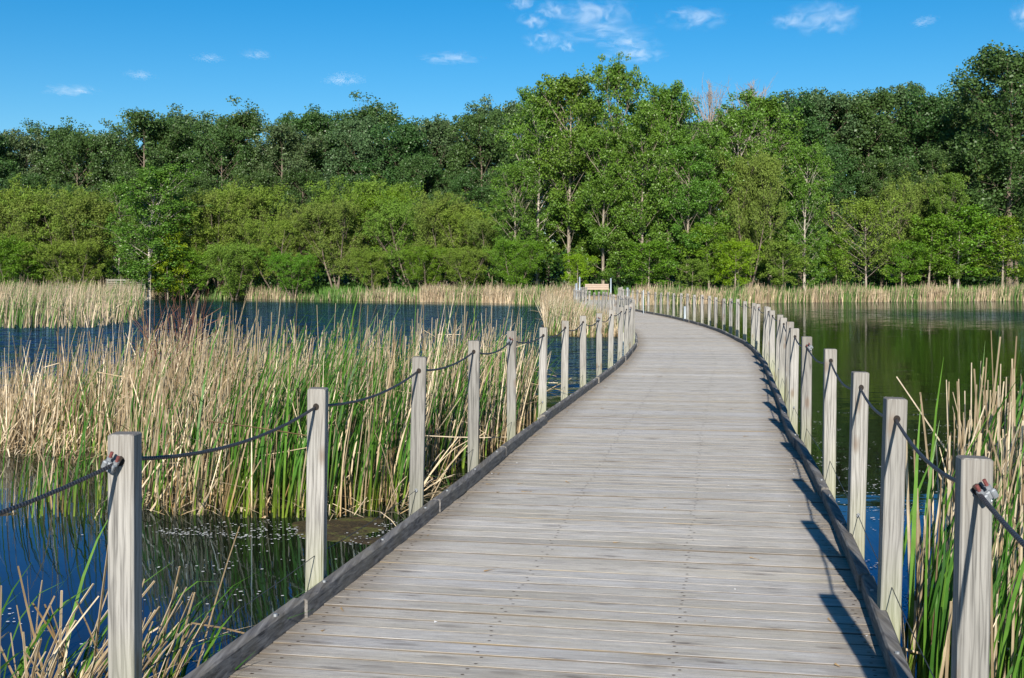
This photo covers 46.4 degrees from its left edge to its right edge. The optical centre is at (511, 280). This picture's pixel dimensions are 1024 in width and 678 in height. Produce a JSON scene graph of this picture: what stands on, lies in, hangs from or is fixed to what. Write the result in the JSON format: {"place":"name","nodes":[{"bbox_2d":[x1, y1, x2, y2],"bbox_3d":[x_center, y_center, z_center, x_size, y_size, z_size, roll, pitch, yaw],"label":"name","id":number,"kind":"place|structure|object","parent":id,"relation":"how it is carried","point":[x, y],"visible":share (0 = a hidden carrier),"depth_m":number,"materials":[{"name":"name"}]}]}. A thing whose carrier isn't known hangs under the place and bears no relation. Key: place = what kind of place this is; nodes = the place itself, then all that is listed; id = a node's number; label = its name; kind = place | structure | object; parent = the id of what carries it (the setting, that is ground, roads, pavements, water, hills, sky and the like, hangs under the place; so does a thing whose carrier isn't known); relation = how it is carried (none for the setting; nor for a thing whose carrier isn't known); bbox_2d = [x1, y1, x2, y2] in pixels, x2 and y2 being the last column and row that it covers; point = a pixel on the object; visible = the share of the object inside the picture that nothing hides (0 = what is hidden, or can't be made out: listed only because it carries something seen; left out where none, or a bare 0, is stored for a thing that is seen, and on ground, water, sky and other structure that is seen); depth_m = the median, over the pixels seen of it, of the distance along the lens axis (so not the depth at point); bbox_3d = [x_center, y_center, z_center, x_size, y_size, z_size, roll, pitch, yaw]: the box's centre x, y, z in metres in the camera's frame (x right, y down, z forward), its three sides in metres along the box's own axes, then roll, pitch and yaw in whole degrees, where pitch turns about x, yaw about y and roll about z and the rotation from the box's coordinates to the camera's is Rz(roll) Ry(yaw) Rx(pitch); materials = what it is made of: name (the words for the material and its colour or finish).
{"place":"outdoors","nodes":[
{"label":"outdoors","id":0,"kind":"place"},
{"bbox_2d":[0,512,107,515],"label":"mud bank","id":1,"kind":"structure","parent":0,"point":[11,513],"depth_m":9.94,"materials":[{"name":"soil"}]},
{"bbox_2d":[0,354,166,521],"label":"reed tuft","id":2,"kind":"object","parent":1,"relation":"on","point":[97,485],"visible":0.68,"depth_m":10.18,"materials":[{"name":"plant"}]},
{"bbox_2d":[0,271,573,517],"bbox_3d":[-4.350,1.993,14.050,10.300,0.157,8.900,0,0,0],"label":"mud bank","id":3,"kind":"structure","parent":0,"point":[199,495],"depth_m":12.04,"materials":[{"name":"beige plant"}]},
{"bbox_2d":[122,278,234,423],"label":"reeds","id":4,"kind":"object","parent":3,"relation":"on","point":[179,324],"visible":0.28,"depth_m":13.43,"materials":[{"name":"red plant"}]},
{"bbox_2d":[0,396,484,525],"bbox_3d":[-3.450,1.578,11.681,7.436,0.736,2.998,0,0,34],"label":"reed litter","id":5,"kind":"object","parent":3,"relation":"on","point":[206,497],"visible":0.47,"depth_m":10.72,"materials":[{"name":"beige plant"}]},
{"bbox_2d":[292,516,384,544],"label":"mud bank","id":6,"kind":"structure","parent":0,"point":[338,530],"depth_m":9.32,"materials":[{"name":"brown soil"}]},
{"bbox_2d":[0,298,1023,677],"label":"water","id":7,"kind":"structure","parent":0,"point":[912,346],"depth_m":16.61,"materials":[{"name":"blue liquid"}]},
{"bbox_2d":[0,275,148,328],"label":"reed bed","id":8,"kind":"object","parent":7,"relation":"in","point":[21,304],"visible":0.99,"depth_m":52.95,"materials":[{"name":"beige plant"}]},
{"bbox_2d":[1,526,244,677],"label":"leaning reeds","id":9,"kind":"object","parent":7,"relation":"in","point":[51,662],"visible":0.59,"depth_m":5.14,"materials":[{"name":"beige plant"}]},
{"bbox_2d":[0,520,317,677],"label":"reed clump","id":10,"kind":"object","parent":7,"relation":"in","point":[20,668],"visible":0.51,"depth_m":5.41,"materials":[{"name":"plant"}]},
{"bbox_2d":[896,281,1023,677],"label":"reed clump","id":11,"kind":"object","parent":7,"relation":"in","point":[929,607],"visible":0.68,"depth_m":5.92,"materials":[{"name":"green plant"}]},
{"bbox_2d":[0,0,1023,243],"label":"sky","id":12,"kind":"structure","parent":0,"point":[85,61],"materials":[{"name":"blue"}]},
{"bbox_2d":[2,245,1023,304],"bbox_3d":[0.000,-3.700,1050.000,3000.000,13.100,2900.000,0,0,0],"label":"ground","id":13,"kind":"structure","parent":0,"point":[344,281],"depth_m":165.55,"materials":[{"name":"green plant"}]},
{"bbox_2d":[0,233,47,287],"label":"willow bush","id":14,"kind":"object","parent":13,"relation":"on","point":[9,249],"visible":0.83,"depth_m":129.58,"materials":[{"name":"green plant"}]},
{"bbox_2d":[0,127,54,280],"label":"poplar tree","id":15,"kind":"object","parent":13,"relation":"on","point":[25,143],"visible":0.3,"depth_m":153.12,"materials":[{"name":"green plant"}]},
{"bbox_2d":[0,186,60,288],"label":"willow tree","id":16,"kind":"object","parent":13,"relation":"on","point":[23,209],"visible":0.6,"depth_m":132.05,"materials":[{"name":"green plant"}]},
{"bbox_2d":[0,172,105,290],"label":"willow tree","id":17,"kind":"object","parent":13,"relation":"on","point":[49,231],"visible":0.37,"depth_m":132.18,"materials":[{"name":"green plant"}]},
{"bbox_2d":[18,116,103,284],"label":"poplar tree","id":18,"kind":"object","parent":13,"relation":"on","point":[46,131],"visible":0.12,"depth_m":158.57,"materials":[{"name":"green plant"}]},
{"bbox_2d":[23,234,118,288],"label":"willow bush","id":19,"kind":"object","parent":13,"relation":"on","point":[68,264],"visible":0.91,"depth_m":128.24,"materials":[{"name":"green plant"}]},
{"bbox_2d":[33,129,115,281],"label":"poplar tree","id":20,"kind":"object","parent":13,"relation":"on","point":[79,141],"visible":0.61,"depth_m":151.10,"materials":[{"name":"green plant"}]},
{"bbox_2d":[43,187,135,284],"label":"willow tree","id":21,"kind":"object","parent":13,"relation":"on","point":[85,210],"visible":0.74,"depth_m":130.57,"materials":[{"name":"green plant"}]},
{"bbox_2d":[95,180,144,285],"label":"cottonwood tree","id":22,"kind":"object","parent":13,"relation":"on","point":[111,191],"visible":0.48,"depth_m":132.56,"materials":[{"name":"plant"}]},
{"bbox_2d":[94,107,194,283],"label":"poplar tree","id":23,"kind":"object","parent":13,"relation":"on","point":[141,122],"visible":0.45,"depth_m":149.41,"materials":[{"name":"green plant"}]},
{"bbox_2d":[80,162,213,298],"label":"cottonwood tree","id":24,"kind":"object","parent":13,"relation":"on","point":[159,179],"visible":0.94,"depth_m":122.03,"materials":[{"name":"green plant"}]},
{"bbox_2d":[143,231,192,298],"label":"young tree","id":25,"kind":"object","parent":13,"relation":"on","point":[177,269],"visible":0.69,"depth_m":123.46,"materials":[{"name":"green plant"}]},
{"bbox_2d":[142,242,222,298],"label":"willow bush","id":26,"kind":"object","parent":13,"relation":"on","point":[194,276],"visible":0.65,"depth_m":125.02,"materials":[{"name":"green plant"}]},
{"bbox_2d":[146,191,253,297],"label":"willow tree","id":27,"kind":"object","parent":13,"relation":"on","point":[196,221],"visible":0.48,"depth_m":126.92,"materials":[{"name":"green plant"}]},
{"bbox_2d":[175,120,256,284],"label":"poplar tree","id":28,"kind":"object","parent":13,"relation":"on","point":[218,132],"visible":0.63,"depth_m":150.93,"materials":[{"name":"green plant"}]},
{"bbox_2d":[162,182,270,292],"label":"willow tree","id":29,"kind":"object","parent":13,"relation":"on","point":[209,199],"visible":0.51,"depth_m":128.72,"materials":[{"name":"green plant"}]},
{"bbox_2d":[32,283,420,301],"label":"shore grass","id":30,"kind":"structure","parent":13,"relation":"on","point":[371,294],"depth_m":117.08,"materials":[{"name":"beige plant"}]},
{"bbox_2d":[198,239,264,298],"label":"willow bush","id":31,"kind":"object","parent":13,"relation":"on","point":[240,256],"visible":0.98,"depth_m":120.90,"materials":[{"name":"green plant"}]},
{"bbox_2d":[202,95,274,243],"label":"poplar tree","id":32,"kind":"object","parent":13,"relation":"on","point":[244,119],"visible":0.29,"depth_m":154.78,"materials":[{"name":"green plant"}]},
{"bbox_2d":[197,175,292,285],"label":"willow tree","id":33,"kind":"object","parent":13,"relation":"on","point":[265,195],"visible":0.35,"depth_m":133.04,"materials":[{"name":"green plant"}]},
{"bbox_2d":[228,160,283,287],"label":"poplar tree","id":34,"kind":"object","parent":13,"relation":"on","point":[261,177],"visible":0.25,"depth_m":144.17,"materials":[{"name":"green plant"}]},
{"bbox_2d":[233,206,328,291],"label":"willow tree","id":35,"kind":"object","parent":13,"relation":"on","point":[284,225],"visible":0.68,"depth_m":122.74,"materials":[{"name":"green plant"}]},
{"bbox_2d":[241,120,327,285],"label":"poplar tree","id":36,"kind":"object","parent":13,"relation":"on","point":[277,132],"visible":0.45,"depth_m":149.35,"materials":[{"name":"green plant"}]},
{"bbox_2d":[252,245,322,299],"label":"willow bush","id":37,"kind":"object","parent":13,"relation":"on","point":[280,258],"visible":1,"depth_m":118.14,"materials":[{"name":"green plant"}]},
{"bbox_2d":[273,166,322,256],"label":"poplar tree","id":38,"kind":"object","parent":13,"relation":"on","point":[304,176],"visible":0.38,"depth_m":145.92,"materials":[{"name":"green plant"}]},
{"bbox_2d":[259,110,338,231],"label":"poplar tree","id":39,"kind":"object","parent":13,"relation":"on","point":[309,124],"visible":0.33,"depth_m":153.67,"materials":[{"name":"green plant"}]},
{"bbox_2d":[273,201,338,292],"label":"willow tree","id":40,"kind":"object","parent":13,"relation":"on","point":[300,236],"visible":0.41,"depth_m":123.50,"materials":[{"name":"green plant"}]},
{"bbox_2d":[283,194,381,289],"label":"willow tree","id":41,"kind":"object","parent":13,"relation":"on","point":[342,212],"visible":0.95,"depth_m":121.31,"materials":[{"name":"green plant"}]},
{"bbox_2d":[317,115,394,283],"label":"poplar tree","id":42,"kind":"object","parent":13,"relation":"on","point":[355,131],"visible":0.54,"depth_m":150.77,"materials":[{"name":"green plant"}]},
{"bbox_2d":[302,172,416,289],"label":"willow tree","id":43,"kind":"object","parent":13,"relation":"on","point":[368,188],"visible":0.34,"depth_m":126.75,"materials":[{"name":"green plant"}]},
{"bbox_2d":[343,247,389,290],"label":"willow bush","id":44,"kind":"object","parent":13,"relation":"on","point":[366,261],"visible":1,"depth_m":115.36,"materials":[{"name":"green plant"}]},
{"bbox_2d":[331,90,420,279],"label":"poplar tree","id":45,"kind":"object","parent":13,"relation":"on","point":[378,110],"visible":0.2,"depth_m":155.54,"materials":[{"name":"green plant"}]},
{"bbox_2d":[344,181,423,283],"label":"willow tree","id":46,"kind":"object","parent":13,"relation":"on","point":[369,202],"visible":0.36,"depth_m":122.69,"materials":[{"name":"green plant"}]},
{"bbox_2d":[348,118,443,286],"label":"poplar tree","id":47,"kind":"object","parent":13,"relation":"on","point":[403,137],"visible":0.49,"depth_m":147.71,"materials":[{"name":"green plant"}]},
{"bbox_2d":[355,180,468,288],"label":"willow tree","id":48,"kind":"object","parent":13,"relation":"on","point":[392,215],"visible":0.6,"depth_m":117.84,"materials":[{"name":"green plant"}]},
{"bbox_2d":[389,153,447,283],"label":"poplar tree","id":49,"kind":"object","parent":13,"relation":"on","point":[416,165],"visible":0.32,"depth_m":144.48,"materials":[{"name":"green plant"}]},
{"bbox_2d":[397,241,460,289],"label":"willow bush","id":50,"kind":"object","parent":13,"relation":"on","point":[422,253],"visible":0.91,"depth_m":112.66,"materials":[{"name":"green plant"}]},
{"bbox_2d":[389,116,470,286],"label":"poplar tree","id":51,"kind":"object","parent":13,"relation":"on","point":[432,129],"visible":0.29,"depth_m":153.43,"materials":[{"name":"green plant"}]},
{"bbox_2d":[409,189,473,286],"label":"willow tree","id":52,"kind":"object","parent":13,"relation":"on","point":[429,224],"visible":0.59,"depth_m":114.99,"materials":[{"name":"green plant"}]},
{"bbox_2d":[421,199,503,286],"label":"willow tree","id":53,"kind":"object","parent":13,"relation":"on","point":[476,213],"visible":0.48,"depth_m":113.73,"materials":[{"name":"green plant"}]},
{"bbox_2d":[434,244,496,288],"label":"willow bush","id":54,"kind":"object","parent":13,"relation":"on","point":[461,255],"visible":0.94,"depth_m":109.43,"materials":[{"name":"green plant"}]},
{"bbox_2d":[441,167,490,284],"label":"poplar tree","id":55,"kind":"object","parent":13,"relation":"on","point":[465,180],"visible":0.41,"depth_m":146.55,"materials":[{"name":"green plant"}]},
{"bbox_2d":[435,109,517,279],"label":"poplar tree","id":56,"kind":"object","parent":13,"relation":"on","point":[472,126],"visible":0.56,"depth_m":150.78,"materials":[{"name":"green plant"}]},
{"bbox_2d":[461,214,520,288],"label":"willow tree","id":57,"kind":"object","parent":13,"relation":"on","point":[481,228],"visible":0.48,"depth_m":111.09,"materials":[{"name":"green plant"}]},
{"bbox_2d":[416,279,578,304],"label":"shore reeds","id":58,"kind":"object","parent":13,"relation":"on","point":[486,294],"visible":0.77,"depth_m":102.06,"materials":[{"name":"beige plant"}]},
{"bbox_2d":[461,87,547,234],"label":"poplar tree","id":59,"kind":"object","parent":13,"relation":"on","point":[511,108],"visible":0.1,"depth_m":155.92,"materials":[{"name":"green plant"}]},
{"bbox_2d":[0,211,1023,290],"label":"undergrowth","id":60,"kind":"object","parent":13,"relation":"on","point":[969,279],"visible":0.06,"depth_m":121.17,"materials":[{"name":"green plant"}]},
{"bbox_2d":[482,235,546,293],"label":"willow bush","id":61,"kind":"object","parent":13,"relation":"on","point":[510,249],"visible":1,"depth_m":102.54,"materials":[{"name":"green plant"}]},
{"bbox_2d":[479,159,551,285],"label":"cottonwood tree","id":62,"kind":"object","parent":13,"relation":"on","point":[515,175],"visible":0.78,"depth_m":105.28,"materials":[{"name":"green plant"}]},
{"bbox_2d":[31,283,1021,296],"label":"meadow grass","id":63,"kind":"structure","parent":13,"relation":"on","point":[322,290],"depth_m":116.49,"materials":[{"name":"plant"}]},
{"bbox_2d":[489,85,576,285],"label":"cottonwood tree","id":64,"kind":"object","parent":13,"relation":"on","point":[533,112],"visible":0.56,"depth_m":108.22,"materials":[{"name":"green plant"}]},
{"bbox_2d":[183,299,912,677],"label":"boardwalk","id":65,"kind":"structure","parent":13,"relation":"on","point":[677,457],"depth_m":6.30,"materials":[{"name":"grey wood"}]},
{"bbox_2d":[0,287,634,677],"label":"rope fence","id":66,"kind":"object","parent":65,"relation":"attached to","point":[121,465],"visible":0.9,"depth_m":5.68,"materials":[{"name":"grey wood"}]},
{"bbox_2d":[618,287,1023,677],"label":"rope fence","id":67,"kind":"object","parent":65,"relation":"attached to","point":[976,494],"visible":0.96,"depth_m":5.10,"materials":[{"name":"grey wood"}]},
{"bbox_2d":[527,63,608,290],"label":"cottonwood tree","id":68,"kind":"object","parent":13,"relation":"on","point":[572,89],"visible":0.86,"depth_m":106.89,"materials":[{"name":"green plant"}]},
{"bbox_2d":[566,125,640,290],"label":"cottonwood tree","id":69,"kind":"object","parent":13,"relation":"on","point":[605,181],"visible":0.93,"depth_m":103.38,"materials":[{"name":"green plant"}]},
{"bbox_2d":[584,51,654,291],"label":"cottonwood tree","id":70,"kind":"object","parent":13,"relation":"on","point":[614,79],"visible":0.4,"depth_m":112.05,"materials":[{"name":"green plant"}]},
{"bbox_2d":[596,98,677,285],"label":"cottonwood tree","id":71,"kind":"object","parent":13,"relation":"on","point":[643,119],"visible":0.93,"depth_m":102.98,"materials":[{"name":"green plant"}]},
{"bbox_2d":[617,240,681,286],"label":"young tree","id":72,"kind":"object","parent":13,"relation":"on","point":[651,250],"visible":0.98,"depth_m":100.65,"materials":[{"name":"green plant"}]},
{"bbox_2d":[630,80,706,286],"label":"cottonwood tree","id":73,"kind":"object","parent":13,"relation":"on","point":[668,99],"visible":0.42,"depth_m":115.30,"materials":[{"name":"green plant"}]},
{"bbox_2d":[656,137,722,290],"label":"cottonwood tree","id":74,"kind":"object","parent":13,"relation":"on","point":[689,156],"visible":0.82,"depth_m":104.27,"materials":[{"name":"green plant"}]},
{"bbox_2d":[676,221,733,289],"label":"young tree","id":75,"kind":"object","parent":13,"relation":"on","point":[703,251],"visible":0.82,"depth_m":103.25,"materials":[{"name":"green plant"}]},
{"bbox_2d":[671,124,745,287],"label":"cottonwood tree","id":76,"kind":"object","parent":13,"relation":"on","point":[710,140],"visible":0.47,"depth_m":107.34,"materials":[{"name":"green plant"}]},
{"bbox_2d":[710,238,764,289],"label":"young tree","id":77,"kind":"object","parent":13,"relation":"on","point":[738,245],"visible":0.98,"depth_m":102.46,"materials":[{"name":"green plant"}]},
{"bbox_2d":[695,102,786,287],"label":"cottonwood tree","id":78,"kind":"object","parent":13,"relation":"on","point":[743,130],"visible":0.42,"depth_m":111.49,"materials":[{"name":"green plant"}]},
{"bbox_2d":[714,140,792,287],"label":"twin trunk tree","id":79,"kind":"object","parent":13,"relation":"on","point":[767,170],"visible":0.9,"depth_m":106.28,"materials":[{"name":"green plant"}]},
{"bbox_2d":[721,88,838,287],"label":"cottonwood tree","id":80,"kind":"object","parent":13,"relation":"on","point":[772,104],"visible":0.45,"depth_m":114.50,"materials":[{"name":"green plant"}]},
{"bbox_2d":[756,238,817,294],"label":"bush","id":81,"kind":"object","parent":13,"relation":"on","point":[774,271],"visible":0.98,"depth_m":106.51,"materials":[{"name":"green plant"}]},
{"bbox_2d":[772,139,835,288],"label":"cottonwood tree","id":82,"kind":"object","parent":13,"relation":"on","point":[798,188],"visible":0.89,"depth_m":108.31,"materials":[{"name":"green plant"}]},
{"bbox_2d":[761,87,850,286],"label":"poplar tree","id":83,"kind":"object","parent":13,"relation":"on","point":[812,130],"visible":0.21,"depth_m":132.83,"materials":[{"name":"green plant"}]},
{"bbox_2d":[630,279,1023,305],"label":"shore reeds","id":84,"kind":"object","parent":13,"relation":"on","point":[750,294],"visible":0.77,"depth_m":106.05,"materials":[{"name":"beige plant"}]},
{"bbox_2d":[795,142,865,285],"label":"poplar tree","id":85,"kind":"object","parent":13,"relation":"on","point":[836,154],"visible":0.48,"depth_m":126.23,"materials":[{"name":"green plant"}]},
{"bbox_2d":[779,87,882,283],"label":"poplar tree","id":86,"kind":"object","parent":13,"relation":"on","point":[821,99],"visible":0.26,"depth_m":136.43,"materials":[{"name":"green plant"}]},
{"bbox_2d":[811,231,856,281],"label":"young tree","id":87,"kind":"object","parent":13,"relation":"on","point":[836,251],"visible":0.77,"depth_m":115.63,"materials":[{"name":"green plant"}]},
{"bbox_2d":[808,191,917,286],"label":"budding tree","id":88,"kind":"object","parent":13,"relation":"on","point":[867,209],"visible":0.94,"depth_m":114.49,"materials":[{"name":"green plant"}]},
{"bbox_2d":[826,87,925,285],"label":"poplar tree","id":89,"kind":"object","parent":13,"relation":"on","point":[885,101],"visible":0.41,"depth_m":134.91,"materials":[{"name":"green plant"}]},
{"bbox_2d":[841,150,918,288],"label":"poplar tree","id":90,"kind":"object","parent":13,"relation":"on","point":[888,168],"visible":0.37,"depth_m":125.99,"materials":[{"name":"green plant"}]},
{"bbox_2d":[877,239,933,287],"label":"young tree","id":91,"kind":"object","parent":13,"relation":"on","point":[901,259],"visible":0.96,"depth_m":114.58,"materials":[{"name":"green plant"}]},
{"bbox_2d":[879,82,968,283],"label":"poplar tree","id":92,"kind":"object","parent":13,"relation":"on","point":[935,111],"visible":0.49,"depth_m":133.16,"materials":[{"name":"green plant"}]},
{"bbox_2d":[869,162,983,285],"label":"willow tree","id":93,"kind":"object","parent":13,"relation":"on","point":[919,210],"visible":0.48,"depth_m":119.70,"materials":[{"name":"green plant"}]},
{"bbox_2d":[900,138,968,285],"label":"poplar tree","id":94,"kind":"object","parent":13,"relation":"on","point":[930,159],"visible":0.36,"depth_m":125.95,"materials":[{"name":"green plant"}]},
{"bbox_2d":[900,212,972,287],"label":"young tree","id":95,"kind":"object","parent":13,"relation":"on","point":[940,221],"visible":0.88,"depth_m":115.15,"materials":[{"name":"green plant"}]},
{"bbox_2d":[922,172,974,289],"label":"cottonwood tree","id":96,"kind":"object","parent":13,"relation":"on","point":[952,184],"visible":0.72,"depth_m":116.45,"materials":[{"name":"green plant"}]},
{"bbox_2d":[914,204,1003,289],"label":"young tree","id":97,"kind":"object","parent":13,"relation":"on","point":[972,213],"visible":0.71,"depth_m":115.77,"materials":[{"name":"green plant"}]},
{"bbox_2d":[941,126,1023,284],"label":"poplar tree","id":98,"kind":"object","parent":13,"relation":"on","point":[963,136],"visible":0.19,"depth_m":125.89,"materials":[{"name":"green plant"}]},
{"bbox_2d":[946,40,1023,287],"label":"poplar tree","id":99,"kind":"object","parent":13,"relation":"on","point":[995,64],"visible":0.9,"depth_m":120.00,"materials":[{"name":"green plant"}]},
{"bbox_2d":[959,213,1023,289],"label":"young tree","id":100,"kind":"object","parent":13,"relation":"on","point":[1014,231],"visible":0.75,"depth_m":117.52,"materials":[{"name":"green plant"}]},
{"bbox_2d":[542,324,607,337],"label":"mud bank","id":101,"kind":"structure","parent":0,"point":[571,334],"depth_m":41.72,"materials":[{"name":"soil"}]},
{"bbox_2d":[531,288,617,337],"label":"reed island","id":102,"kind":"structure","parent":101,"relation":"on","point":[567,310],"depth_m":43.06,"materials":[{"name":"beige plant"}]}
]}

